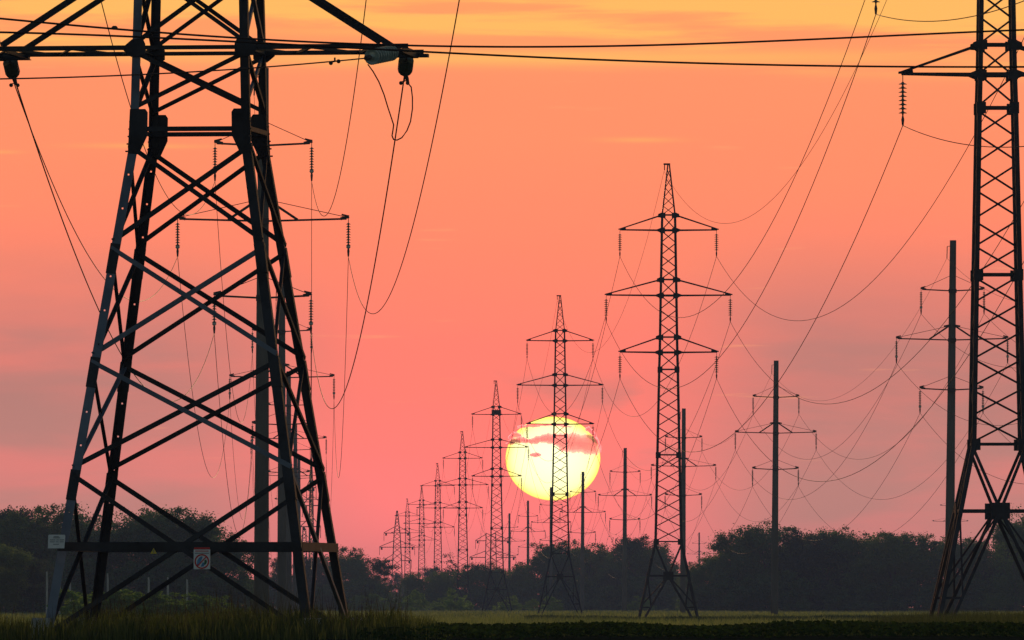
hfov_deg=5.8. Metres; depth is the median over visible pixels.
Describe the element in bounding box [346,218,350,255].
insulator string
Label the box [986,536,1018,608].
tree
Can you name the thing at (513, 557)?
anchor tower
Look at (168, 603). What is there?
bush
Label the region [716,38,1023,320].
power line
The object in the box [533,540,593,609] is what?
tree
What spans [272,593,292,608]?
bush
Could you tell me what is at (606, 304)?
insulator string
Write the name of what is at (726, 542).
tree
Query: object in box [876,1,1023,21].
power line
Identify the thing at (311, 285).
power line
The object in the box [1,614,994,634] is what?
meadow grass
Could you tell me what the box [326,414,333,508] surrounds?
power line
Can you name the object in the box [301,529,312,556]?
anchor tower
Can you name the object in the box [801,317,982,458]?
power line
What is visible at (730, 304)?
insulator string
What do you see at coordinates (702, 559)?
tree
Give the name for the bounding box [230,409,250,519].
power line
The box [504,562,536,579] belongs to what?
tree
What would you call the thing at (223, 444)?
power line
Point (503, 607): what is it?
bush
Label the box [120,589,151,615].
bush
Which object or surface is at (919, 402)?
insulator string
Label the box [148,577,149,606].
fence post
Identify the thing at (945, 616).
tall grass
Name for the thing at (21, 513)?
tree
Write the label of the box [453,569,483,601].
tree
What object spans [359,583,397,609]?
bush
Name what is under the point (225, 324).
power line
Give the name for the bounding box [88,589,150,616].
bush
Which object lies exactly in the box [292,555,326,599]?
tree
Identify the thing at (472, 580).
tree
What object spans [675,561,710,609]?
tree
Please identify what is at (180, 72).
power line
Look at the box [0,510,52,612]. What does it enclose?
tree
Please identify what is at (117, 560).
tree
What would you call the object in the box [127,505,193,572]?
tree
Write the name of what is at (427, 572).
tree
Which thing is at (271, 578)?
tree
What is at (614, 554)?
tree
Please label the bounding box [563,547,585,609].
tree
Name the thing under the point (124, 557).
tree
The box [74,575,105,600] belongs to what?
bush
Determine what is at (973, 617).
tall grass
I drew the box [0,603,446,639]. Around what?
tall grass
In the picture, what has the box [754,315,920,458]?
power line
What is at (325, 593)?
bush
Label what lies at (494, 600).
bush
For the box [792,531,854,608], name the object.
tree
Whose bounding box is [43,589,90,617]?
bush
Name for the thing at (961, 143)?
power line
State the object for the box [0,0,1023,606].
sky
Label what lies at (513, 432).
power line
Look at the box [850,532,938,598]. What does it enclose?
tree
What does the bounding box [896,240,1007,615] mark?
concrete pole
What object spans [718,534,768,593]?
tree
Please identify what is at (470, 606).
bush
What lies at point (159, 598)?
bush
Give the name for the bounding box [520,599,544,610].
bush
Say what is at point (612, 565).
tree
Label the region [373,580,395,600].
tree
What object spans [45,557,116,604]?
bush
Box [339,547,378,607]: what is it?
tree
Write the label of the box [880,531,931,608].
tree
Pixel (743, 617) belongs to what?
tall grass
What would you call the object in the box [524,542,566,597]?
tree
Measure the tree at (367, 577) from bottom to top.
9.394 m
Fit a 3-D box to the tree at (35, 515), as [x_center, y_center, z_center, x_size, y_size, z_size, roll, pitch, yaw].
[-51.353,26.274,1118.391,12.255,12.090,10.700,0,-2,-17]
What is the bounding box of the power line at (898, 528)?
[798,415,981,540]
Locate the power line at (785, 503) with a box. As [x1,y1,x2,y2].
[716,451,815,521]
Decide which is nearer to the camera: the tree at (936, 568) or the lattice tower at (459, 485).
the tree at (936, 568)
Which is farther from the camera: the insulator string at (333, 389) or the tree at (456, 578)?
the tree at (456, 578)
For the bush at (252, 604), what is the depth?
1121.62 m
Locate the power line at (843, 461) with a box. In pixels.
[735,365,895,499]
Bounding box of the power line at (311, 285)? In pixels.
[311,182,311,397]
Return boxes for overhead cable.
[0,17,1023,47]
[0,31,1023,67]
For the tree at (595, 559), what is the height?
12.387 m
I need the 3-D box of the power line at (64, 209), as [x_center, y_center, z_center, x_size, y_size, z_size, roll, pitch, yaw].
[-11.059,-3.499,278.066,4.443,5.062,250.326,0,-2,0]
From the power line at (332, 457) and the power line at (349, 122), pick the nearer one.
the power line at (349, 122)
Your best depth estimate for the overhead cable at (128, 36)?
100.03 m
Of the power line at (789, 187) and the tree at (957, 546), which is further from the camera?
the tree at (957, 546)
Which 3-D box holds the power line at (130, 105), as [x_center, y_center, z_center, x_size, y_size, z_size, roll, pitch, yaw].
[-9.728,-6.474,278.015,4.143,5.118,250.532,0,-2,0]
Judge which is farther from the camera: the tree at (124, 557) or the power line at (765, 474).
the tree at (124, 557)
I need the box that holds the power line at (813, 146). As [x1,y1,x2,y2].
[666,0,886,223]
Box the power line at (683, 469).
[593,381,715,519]
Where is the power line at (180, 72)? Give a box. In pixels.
[0,58,365,79]
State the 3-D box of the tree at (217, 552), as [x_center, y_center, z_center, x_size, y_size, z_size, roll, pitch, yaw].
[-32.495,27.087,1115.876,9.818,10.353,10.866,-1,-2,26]
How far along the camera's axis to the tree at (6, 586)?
928.27 m
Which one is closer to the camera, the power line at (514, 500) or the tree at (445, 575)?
the power line at (514, 500)
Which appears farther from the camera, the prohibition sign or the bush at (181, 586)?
the bush at (181, 586)
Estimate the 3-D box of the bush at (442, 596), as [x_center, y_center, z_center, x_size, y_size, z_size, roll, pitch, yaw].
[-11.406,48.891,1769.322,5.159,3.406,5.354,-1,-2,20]
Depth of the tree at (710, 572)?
1414.68 m
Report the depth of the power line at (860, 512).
700.09 m
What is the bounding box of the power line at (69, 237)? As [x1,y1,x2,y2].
[17,87,213,401]
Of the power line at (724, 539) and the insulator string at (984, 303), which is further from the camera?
the power line at (724, 539)
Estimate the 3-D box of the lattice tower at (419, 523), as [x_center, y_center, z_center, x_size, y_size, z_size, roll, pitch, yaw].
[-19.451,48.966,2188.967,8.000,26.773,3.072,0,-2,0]
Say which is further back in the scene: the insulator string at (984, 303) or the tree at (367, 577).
the tree at (367, 577)
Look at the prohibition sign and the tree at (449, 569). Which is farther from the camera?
the tree at (449, 569)
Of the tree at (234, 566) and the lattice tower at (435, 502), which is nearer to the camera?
the tree at (234, 566)
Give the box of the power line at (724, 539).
[666,491,750,553]
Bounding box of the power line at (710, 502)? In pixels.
[651,454,733,521]
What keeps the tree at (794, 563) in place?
on the ground at (815, 637)
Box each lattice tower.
[391,499,423,591]
[404,485,439,579]
[416,463,457,570]
[437,431,488,610]
[465,381,527,611]
[516,295,603,614]
[605,163,732,617]
[898,0,1023,616]
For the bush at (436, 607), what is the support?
on the ground at (815, 637)
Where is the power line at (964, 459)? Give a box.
[920,413,1021,483]
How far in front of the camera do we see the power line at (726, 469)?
906.97 m
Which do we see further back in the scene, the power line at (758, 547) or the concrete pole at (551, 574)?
the concrete pole at (551, 574)
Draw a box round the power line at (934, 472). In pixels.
[816,363,1007,499]
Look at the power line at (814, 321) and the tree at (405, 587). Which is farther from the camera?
the tree at (405, 587)
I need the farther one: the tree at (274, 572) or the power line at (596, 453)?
the tree at (274, 572)
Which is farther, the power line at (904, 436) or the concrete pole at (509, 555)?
the concrete pole at (509, 555)
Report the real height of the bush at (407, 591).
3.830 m
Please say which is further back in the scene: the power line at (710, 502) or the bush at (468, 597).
the bush at (468, 597)
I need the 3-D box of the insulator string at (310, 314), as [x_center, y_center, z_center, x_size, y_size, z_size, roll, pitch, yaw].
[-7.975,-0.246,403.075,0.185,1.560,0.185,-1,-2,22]
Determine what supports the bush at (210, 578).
on the ground at (815, 637)
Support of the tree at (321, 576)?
on the ground at (815, 637)
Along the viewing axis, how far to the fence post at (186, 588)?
704.70 m
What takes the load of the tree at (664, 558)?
on the ground at (815, 637)
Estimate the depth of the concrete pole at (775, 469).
851.75 m
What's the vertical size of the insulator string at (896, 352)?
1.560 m
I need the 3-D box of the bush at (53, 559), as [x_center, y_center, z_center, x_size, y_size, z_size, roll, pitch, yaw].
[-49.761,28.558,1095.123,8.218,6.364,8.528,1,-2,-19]
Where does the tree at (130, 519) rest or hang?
on the ground at (815, 637)
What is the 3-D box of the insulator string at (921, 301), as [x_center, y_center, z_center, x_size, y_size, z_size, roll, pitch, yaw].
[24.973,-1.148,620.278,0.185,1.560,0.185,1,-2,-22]
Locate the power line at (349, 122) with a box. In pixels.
[311,0,366,215]
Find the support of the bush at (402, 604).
on the ground at (815, 637)
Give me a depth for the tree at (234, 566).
1097.01 m
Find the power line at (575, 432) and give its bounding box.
[521,360,592,482]
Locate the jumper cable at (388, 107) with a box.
[367,64,412,140]
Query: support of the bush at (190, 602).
on the ground at (815, 637)
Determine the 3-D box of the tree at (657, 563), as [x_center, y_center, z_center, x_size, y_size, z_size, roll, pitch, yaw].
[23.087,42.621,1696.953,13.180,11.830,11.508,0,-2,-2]
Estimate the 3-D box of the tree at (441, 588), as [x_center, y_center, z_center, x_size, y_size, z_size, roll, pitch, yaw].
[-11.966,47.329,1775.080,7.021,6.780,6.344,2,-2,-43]
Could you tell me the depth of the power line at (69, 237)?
181.41 m
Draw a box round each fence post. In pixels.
[46,572,47,612]
[107,573,108,591]
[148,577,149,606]
[186,579,187,600]
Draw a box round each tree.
[0,503,100,611]
[0,505,47,608]
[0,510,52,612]
[0,544,27,610]
[0,546,36,613]
[19,506,55,558]
[45,511,119,565]
[75,510,156,587]
[97,520,136,582]
[105,507,215,591]
[111,504,166,569]
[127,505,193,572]
[133,506,233,597]
[182,520,247,591]
[204,532,274,603]
[269,558,292,608]
[269,571,276,600]
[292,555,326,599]
[306,558,342,602]
[318,546,369,601]
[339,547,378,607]
[344,553,392,593]
[362,557,400,606]
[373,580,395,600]
[387,572,403,598]
[398,570,423,597]
[398,574,410,594]
[415,577,432,593]
[417,566,438,579]
[423,572,454,603]
[429,571,454,599]
[432,552,459,587]
[451,564,482,604]
[451,569,463,592]
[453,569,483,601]
[466,562,486,589]
[473,559,504,609]
[485,567,513,591]
[494,563,534,595]
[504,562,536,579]
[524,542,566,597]
[527,544,566,583]
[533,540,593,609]
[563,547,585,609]
[565,539,590,553]
[565,539,611,609]
[586,549,608,607]
[596,550,635,607]
[597,543,622,590]
[602,538,663,589]
[609,534,659,587]
[613,541,679,608]
[627,548,679,589]
[648,543,679,607]
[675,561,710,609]
[686,561,711,598]
[692,552,738,610]
[697,548,730,582]
[701,526,759,608]
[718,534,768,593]
[724,518,810,606]
[752,526,804,592]
[756,527,822,605]
[778,541,833,584]
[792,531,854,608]
[808,524,874,610]
[823,530,890,608]
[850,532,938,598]
[851,528,895,584]
[875,532,955,610]
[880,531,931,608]
[919,542,958,610]
[923,536,986,608]
[955,538,1006,606]
[958,539,990,583]
[960,544,1001,574]
[979,517,1023,606]
[982,503,1023,610]
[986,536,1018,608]
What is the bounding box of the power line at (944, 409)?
[897,364,1016,425]
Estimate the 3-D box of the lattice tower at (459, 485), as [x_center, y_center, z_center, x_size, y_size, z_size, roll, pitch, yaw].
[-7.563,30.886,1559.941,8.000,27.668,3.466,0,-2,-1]
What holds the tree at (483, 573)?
on the ground at (815, 637)
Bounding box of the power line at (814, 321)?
[620,126,902,451]
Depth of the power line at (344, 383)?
451.33 m
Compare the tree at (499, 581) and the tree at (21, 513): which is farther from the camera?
the tree at (499, 581)
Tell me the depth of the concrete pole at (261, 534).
402.87 m
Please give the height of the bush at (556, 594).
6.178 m
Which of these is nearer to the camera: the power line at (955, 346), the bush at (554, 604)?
the power line at (955, 346)
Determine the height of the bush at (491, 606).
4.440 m
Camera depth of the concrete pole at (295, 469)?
1170.73 m
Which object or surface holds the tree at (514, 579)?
on the ground at (815, 637)
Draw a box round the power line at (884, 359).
[772,272,939,400]
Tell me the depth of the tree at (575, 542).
1810.08 m
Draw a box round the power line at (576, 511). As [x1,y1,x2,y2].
[521,444,592,556]
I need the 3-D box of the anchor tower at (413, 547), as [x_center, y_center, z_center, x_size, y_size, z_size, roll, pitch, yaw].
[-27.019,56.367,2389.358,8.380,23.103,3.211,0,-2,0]
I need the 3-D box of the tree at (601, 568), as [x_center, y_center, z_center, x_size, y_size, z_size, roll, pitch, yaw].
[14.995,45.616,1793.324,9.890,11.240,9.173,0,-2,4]
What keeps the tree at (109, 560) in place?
on the ground at (815, 637)
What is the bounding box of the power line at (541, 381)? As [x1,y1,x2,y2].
[495,304,556,436]
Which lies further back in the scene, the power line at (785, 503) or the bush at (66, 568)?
the bush at (66, 568)
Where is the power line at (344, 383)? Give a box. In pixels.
[334,259,348,477]
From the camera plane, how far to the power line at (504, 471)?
1003.41 m
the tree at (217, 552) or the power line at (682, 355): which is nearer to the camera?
the power line at (682, 355)
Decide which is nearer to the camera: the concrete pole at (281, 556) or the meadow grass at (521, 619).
the meadow grass at (521, 619)
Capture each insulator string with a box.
[3,60,19,77]
[175,219,179,256]
[212,147,217,180]
[212,295,216,333]
[308,300,312,332]
[309,143,313,180]
[332,379,335,398]
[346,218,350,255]
[364,46,397,64]
[398,57,413,75]
[604,299,607,321]
[618,234,621,255]
[618,356,621,378]
[714,231,718,255]
[714,353,718,377]
[728,296,731,321]
[872,0,878,13]
[895,338,897,362]
[899,75,906,124]
[918,391,921,412]
[919,292,922,313]
[981,391,984,412]
[982,292,985,313]
[1006,338,1008,362]
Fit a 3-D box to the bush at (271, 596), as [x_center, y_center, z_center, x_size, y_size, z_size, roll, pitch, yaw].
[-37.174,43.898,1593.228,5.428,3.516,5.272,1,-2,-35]
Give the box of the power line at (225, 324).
[215,185,252,422]
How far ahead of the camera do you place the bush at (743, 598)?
1388.16 m
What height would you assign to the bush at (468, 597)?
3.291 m
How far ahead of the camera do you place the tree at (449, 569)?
2049.14 m
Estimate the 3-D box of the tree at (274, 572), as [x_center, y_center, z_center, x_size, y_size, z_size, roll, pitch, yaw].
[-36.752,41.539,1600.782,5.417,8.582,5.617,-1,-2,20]
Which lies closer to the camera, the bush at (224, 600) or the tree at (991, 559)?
the bush at (224, 600)
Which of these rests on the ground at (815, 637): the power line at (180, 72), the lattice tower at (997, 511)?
the lattice tower at (997, 511)
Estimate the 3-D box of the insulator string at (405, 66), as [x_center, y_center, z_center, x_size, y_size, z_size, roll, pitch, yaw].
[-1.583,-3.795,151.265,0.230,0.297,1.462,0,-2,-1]
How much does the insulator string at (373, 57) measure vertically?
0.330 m
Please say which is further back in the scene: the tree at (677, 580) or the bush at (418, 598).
the bush at (418, 598)
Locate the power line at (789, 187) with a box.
[620,0,864,317]
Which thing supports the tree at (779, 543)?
on the ground at (815, 637)
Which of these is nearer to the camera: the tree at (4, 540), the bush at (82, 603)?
the bush at (82, 603)
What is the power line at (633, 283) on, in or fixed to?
attached to the lattice tower at (666, 575)
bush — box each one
[1,551,86,612]
[24,556,82,607]
[35,557,92,607]
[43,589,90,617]
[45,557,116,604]
[61,592,89,614]
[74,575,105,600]
[75,592,123,614]
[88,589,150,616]
[104,561,155,611]
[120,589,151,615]
[131,591,184,614]
[144,592,186,613]
[158,592,206,616]
[161,576,208,608]
[178,576,218,605]
[179,595,228,615]
[188,567,250,609]
[201,595,240,613]
[207,578,252,608]
[227,573,253,612]
[269,589,276,607]
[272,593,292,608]
[314,586,336,610]
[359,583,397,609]
[397,589,416,609]
[400,595,422,610]
[402,589,429,610]
[412,588,443,609]
[424,597,446,610]
[434,591,453,605]
[443,587,469,610]
[450,591,460,601]
[452,595,473,610]
[460,592,479,609]
[475,585,502,609]
[486,585,507,609]
[491,584,524,609]
[492,595,521,610]
[510,582,534,607]
[511,580,548,609]
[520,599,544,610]
[528,575,572,609]
[542,596,563,610]
[723,575,770,610]
[799,587,829,610]
[812,583,844,610]
[839,577,882,610]
[954,582,975,610]
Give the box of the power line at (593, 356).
[527,257,619,414]
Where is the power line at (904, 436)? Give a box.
[716,262,1023,481]
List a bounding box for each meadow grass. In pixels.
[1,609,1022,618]
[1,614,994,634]
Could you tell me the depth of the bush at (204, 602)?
686.66 m
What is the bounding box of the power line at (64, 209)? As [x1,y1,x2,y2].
[0,44,177,301]
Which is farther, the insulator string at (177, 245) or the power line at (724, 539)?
the power line at (724, 539)
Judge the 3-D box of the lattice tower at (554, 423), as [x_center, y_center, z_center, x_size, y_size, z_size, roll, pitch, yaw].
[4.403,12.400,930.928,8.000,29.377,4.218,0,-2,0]
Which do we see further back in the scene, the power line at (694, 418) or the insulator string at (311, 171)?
the power line at (694, 418)
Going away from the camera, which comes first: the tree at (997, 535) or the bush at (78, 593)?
the bush at (78, 593)
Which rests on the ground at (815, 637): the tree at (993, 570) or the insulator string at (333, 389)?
the tree at (993, 570)
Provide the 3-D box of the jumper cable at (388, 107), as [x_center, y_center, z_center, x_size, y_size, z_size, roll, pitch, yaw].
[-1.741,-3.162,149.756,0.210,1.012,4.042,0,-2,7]
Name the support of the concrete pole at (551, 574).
on the ground at (815, 637)
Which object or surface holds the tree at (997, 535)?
on the ground at (815, 637)
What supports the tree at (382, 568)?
on the ground at (815, 637)
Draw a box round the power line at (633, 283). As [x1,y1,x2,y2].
[557,173,663,352]
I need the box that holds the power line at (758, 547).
[704,488,797,553]
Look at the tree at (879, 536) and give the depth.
1412.78 m
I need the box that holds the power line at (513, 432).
[473,361,526,480]
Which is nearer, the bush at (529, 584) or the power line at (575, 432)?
the power line at (575, 432)
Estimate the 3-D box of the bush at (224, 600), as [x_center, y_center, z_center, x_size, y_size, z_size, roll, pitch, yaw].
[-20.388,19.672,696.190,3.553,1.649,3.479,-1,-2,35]
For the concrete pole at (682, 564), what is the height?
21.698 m
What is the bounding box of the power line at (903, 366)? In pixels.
[731,201,1023,403]
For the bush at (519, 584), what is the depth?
1771.04 m
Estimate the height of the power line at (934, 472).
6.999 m
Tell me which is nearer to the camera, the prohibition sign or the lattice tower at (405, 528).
the prohibition sign
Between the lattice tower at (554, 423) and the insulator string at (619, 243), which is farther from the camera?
the lattice tower at (554, 423)
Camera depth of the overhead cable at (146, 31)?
100.04 m
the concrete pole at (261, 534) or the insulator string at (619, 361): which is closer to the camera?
the concrete pole at (261, 534)
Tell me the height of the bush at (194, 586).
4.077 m
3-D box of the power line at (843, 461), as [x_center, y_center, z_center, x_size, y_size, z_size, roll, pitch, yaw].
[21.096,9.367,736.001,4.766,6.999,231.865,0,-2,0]
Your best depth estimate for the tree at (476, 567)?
1802.30 m
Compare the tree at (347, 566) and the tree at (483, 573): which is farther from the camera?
the tree at (483, 573)
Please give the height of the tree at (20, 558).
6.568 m
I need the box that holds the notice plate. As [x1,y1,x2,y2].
[48,535,64,547]
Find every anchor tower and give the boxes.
[0,0,428,637]
[301,458,320,558]
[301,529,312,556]
[379,511,414,595]
[470,533,515,568]
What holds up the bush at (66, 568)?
on the ground at (815, 637)
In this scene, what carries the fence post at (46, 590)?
on the ground at (815, 637)
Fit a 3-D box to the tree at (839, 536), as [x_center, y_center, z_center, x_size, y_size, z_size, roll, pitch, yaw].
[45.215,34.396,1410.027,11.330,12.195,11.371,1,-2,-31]
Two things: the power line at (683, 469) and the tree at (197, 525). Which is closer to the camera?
the power line at (683, 469)
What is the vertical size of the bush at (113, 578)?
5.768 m
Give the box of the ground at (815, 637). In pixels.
[1,608,1023,639]
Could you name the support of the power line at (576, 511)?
hanging from the insulator string
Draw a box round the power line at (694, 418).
[602,323,729,470]
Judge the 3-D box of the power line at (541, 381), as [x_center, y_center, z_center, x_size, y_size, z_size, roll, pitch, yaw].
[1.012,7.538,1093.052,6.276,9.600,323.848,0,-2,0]
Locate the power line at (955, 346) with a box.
[921,314,1009,367]
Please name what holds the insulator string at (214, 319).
hanging from the concrete pole at (261, 534)
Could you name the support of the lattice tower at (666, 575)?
on the ground at (815, 637)
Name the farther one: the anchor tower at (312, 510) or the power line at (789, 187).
the anchor tower at (312, 510)
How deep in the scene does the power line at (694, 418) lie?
705.73 m
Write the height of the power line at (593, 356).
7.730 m
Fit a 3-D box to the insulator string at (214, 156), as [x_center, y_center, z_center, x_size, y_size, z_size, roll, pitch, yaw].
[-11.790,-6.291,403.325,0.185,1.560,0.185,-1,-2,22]
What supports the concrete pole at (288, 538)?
on the ground at (815, 637)
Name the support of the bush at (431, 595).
on the ground at (815, 637)
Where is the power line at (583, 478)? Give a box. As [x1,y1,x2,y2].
[528,407,601,521]
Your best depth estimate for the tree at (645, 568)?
1707.01 m
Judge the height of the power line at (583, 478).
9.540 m
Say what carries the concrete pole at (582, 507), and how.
on the ground at (815, 637)
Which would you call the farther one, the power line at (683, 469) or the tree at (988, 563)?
the tree at (988, 563)
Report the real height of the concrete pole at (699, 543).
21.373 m
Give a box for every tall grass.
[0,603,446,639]
[524,614,922,621]
[825,608,1023,624]
[855,609,1023,622]
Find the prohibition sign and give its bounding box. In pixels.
[194,547,209,568]
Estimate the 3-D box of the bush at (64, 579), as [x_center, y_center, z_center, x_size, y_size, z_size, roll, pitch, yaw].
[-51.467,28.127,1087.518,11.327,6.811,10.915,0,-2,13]
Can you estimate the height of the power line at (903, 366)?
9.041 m
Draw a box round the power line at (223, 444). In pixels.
[214,334,251,531]
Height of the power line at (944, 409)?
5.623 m
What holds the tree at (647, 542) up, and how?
on the ground at (815, 637)
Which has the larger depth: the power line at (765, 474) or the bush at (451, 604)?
the bush at (451, 604)
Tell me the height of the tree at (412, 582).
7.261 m
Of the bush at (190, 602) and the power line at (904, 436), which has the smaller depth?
the power line at (904, 436)
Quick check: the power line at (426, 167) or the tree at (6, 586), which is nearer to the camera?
the power line at (426, 167)
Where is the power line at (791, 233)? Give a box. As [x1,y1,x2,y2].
[606,14,875,388]
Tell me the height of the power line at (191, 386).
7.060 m
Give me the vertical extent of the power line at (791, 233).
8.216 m
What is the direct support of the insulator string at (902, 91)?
hanging from the lattice tower at (997, 511)
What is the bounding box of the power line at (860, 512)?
[752,414,919,540]
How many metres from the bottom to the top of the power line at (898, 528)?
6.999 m
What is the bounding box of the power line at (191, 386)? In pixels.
[178,263,229,477]
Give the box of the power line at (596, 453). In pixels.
[527,379,619,501]
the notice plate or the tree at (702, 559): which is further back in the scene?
the tree at (702, 559)
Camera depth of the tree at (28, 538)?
1096.00 m
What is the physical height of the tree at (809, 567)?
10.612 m
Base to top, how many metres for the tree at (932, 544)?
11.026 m
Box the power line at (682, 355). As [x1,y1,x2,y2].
[593,259,715,416]
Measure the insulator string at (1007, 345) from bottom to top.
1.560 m
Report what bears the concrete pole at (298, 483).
on the ground at (815, 637)
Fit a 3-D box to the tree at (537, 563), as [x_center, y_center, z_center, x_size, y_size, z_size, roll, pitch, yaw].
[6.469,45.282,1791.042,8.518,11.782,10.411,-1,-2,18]
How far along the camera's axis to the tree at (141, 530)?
1098.86 m
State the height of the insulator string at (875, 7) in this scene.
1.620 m
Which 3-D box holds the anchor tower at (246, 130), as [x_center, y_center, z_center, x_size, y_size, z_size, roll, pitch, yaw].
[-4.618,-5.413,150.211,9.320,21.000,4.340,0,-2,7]
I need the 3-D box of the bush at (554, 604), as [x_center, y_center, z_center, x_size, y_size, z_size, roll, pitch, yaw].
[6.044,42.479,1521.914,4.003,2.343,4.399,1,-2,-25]
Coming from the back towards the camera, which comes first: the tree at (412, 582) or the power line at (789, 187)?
the tree at (412, 582)
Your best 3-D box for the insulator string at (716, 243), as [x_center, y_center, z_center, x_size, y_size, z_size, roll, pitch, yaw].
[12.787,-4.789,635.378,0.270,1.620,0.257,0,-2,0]
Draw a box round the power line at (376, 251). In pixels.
[311,77,403,408]
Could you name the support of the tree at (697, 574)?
on the ground at (815, 637)
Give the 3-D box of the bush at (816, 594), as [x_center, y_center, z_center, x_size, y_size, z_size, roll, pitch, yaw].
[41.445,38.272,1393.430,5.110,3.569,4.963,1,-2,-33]
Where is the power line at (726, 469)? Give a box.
[665,418,751,489]
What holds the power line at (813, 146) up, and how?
attached to the lattice tower at (997, 511)
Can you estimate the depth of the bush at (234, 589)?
1091.93 m
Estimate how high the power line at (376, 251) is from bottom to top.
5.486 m
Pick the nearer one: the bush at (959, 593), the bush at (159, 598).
the bush at (159, 598)
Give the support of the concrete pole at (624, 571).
on the ground at (815, 637)
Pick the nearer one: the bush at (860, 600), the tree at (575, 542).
the bush at (860, 600)
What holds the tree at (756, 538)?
on the ground at (815, 637)
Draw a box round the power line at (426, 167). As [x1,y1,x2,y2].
[348,0,459,313]
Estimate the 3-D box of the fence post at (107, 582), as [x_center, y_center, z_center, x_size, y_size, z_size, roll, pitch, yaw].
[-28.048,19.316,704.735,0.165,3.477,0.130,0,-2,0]
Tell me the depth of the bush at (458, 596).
1770.81 m
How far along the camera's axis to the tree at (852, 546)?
1398.49 m
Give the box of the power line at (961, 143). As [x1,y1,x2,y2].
[902,125,1023,147]
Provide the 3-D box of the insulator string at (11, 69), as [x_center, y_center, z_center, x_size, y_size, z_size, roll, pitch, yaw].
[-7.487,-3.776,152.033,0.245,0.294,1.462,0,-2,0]
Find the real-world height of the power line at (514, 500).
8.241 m
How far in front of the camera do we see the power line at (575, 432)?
1020.63 m
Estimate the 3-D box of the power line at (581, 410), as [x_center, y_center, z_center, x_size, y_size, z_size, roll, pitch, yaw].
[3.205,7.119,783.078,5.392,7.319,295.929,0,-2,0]
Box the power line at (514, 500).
[472,444,526,542]
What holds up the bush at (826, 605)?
on the ground at (815, 637)
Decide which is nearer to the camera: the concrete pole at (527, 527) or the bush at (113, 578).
the bush at (113, 578)
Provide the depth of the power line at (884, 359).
693.24 m
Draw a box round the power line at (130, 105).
[101,2,214,214]
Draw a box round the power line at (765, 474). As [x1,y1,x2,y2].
[702,417,797,489]
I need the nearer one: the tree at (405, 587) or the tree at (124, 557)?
the tree at (124, 557)
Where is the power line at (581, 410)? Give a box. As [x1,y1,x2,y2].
[518,324,605,460]
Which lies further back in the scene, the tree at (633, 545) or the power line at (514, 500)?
the tree at (633, 545)
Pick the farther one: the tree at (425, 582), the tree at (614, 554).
the tree at (425, 582)
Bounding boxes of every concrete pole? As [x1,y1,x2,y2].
[179,68,348,615]
[229,284,334,613]
[251,371,326,613]
[269,425,315,611]
[275,459,317,606]
[499,513,524,574]
[511,501,544,564]
[531,487,570,609]
[560,472,605,610]
[598,448,650,610]
[651,408,715,612]
[687,532,702,564]
[735,361,816,615]
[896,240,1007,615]
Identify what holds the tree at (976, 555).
on the ground at (815, 637)
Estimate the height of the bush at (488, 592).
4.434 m
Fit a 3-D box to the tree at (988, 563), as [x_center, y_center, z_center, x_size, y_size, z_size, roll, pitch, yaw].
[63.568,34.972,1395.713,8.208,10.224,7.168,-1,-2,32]
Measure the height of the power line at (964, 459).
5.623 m
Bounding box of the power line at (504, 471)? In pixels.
[466,403,517,512]
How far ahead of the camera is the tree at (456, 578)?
1807.30 m

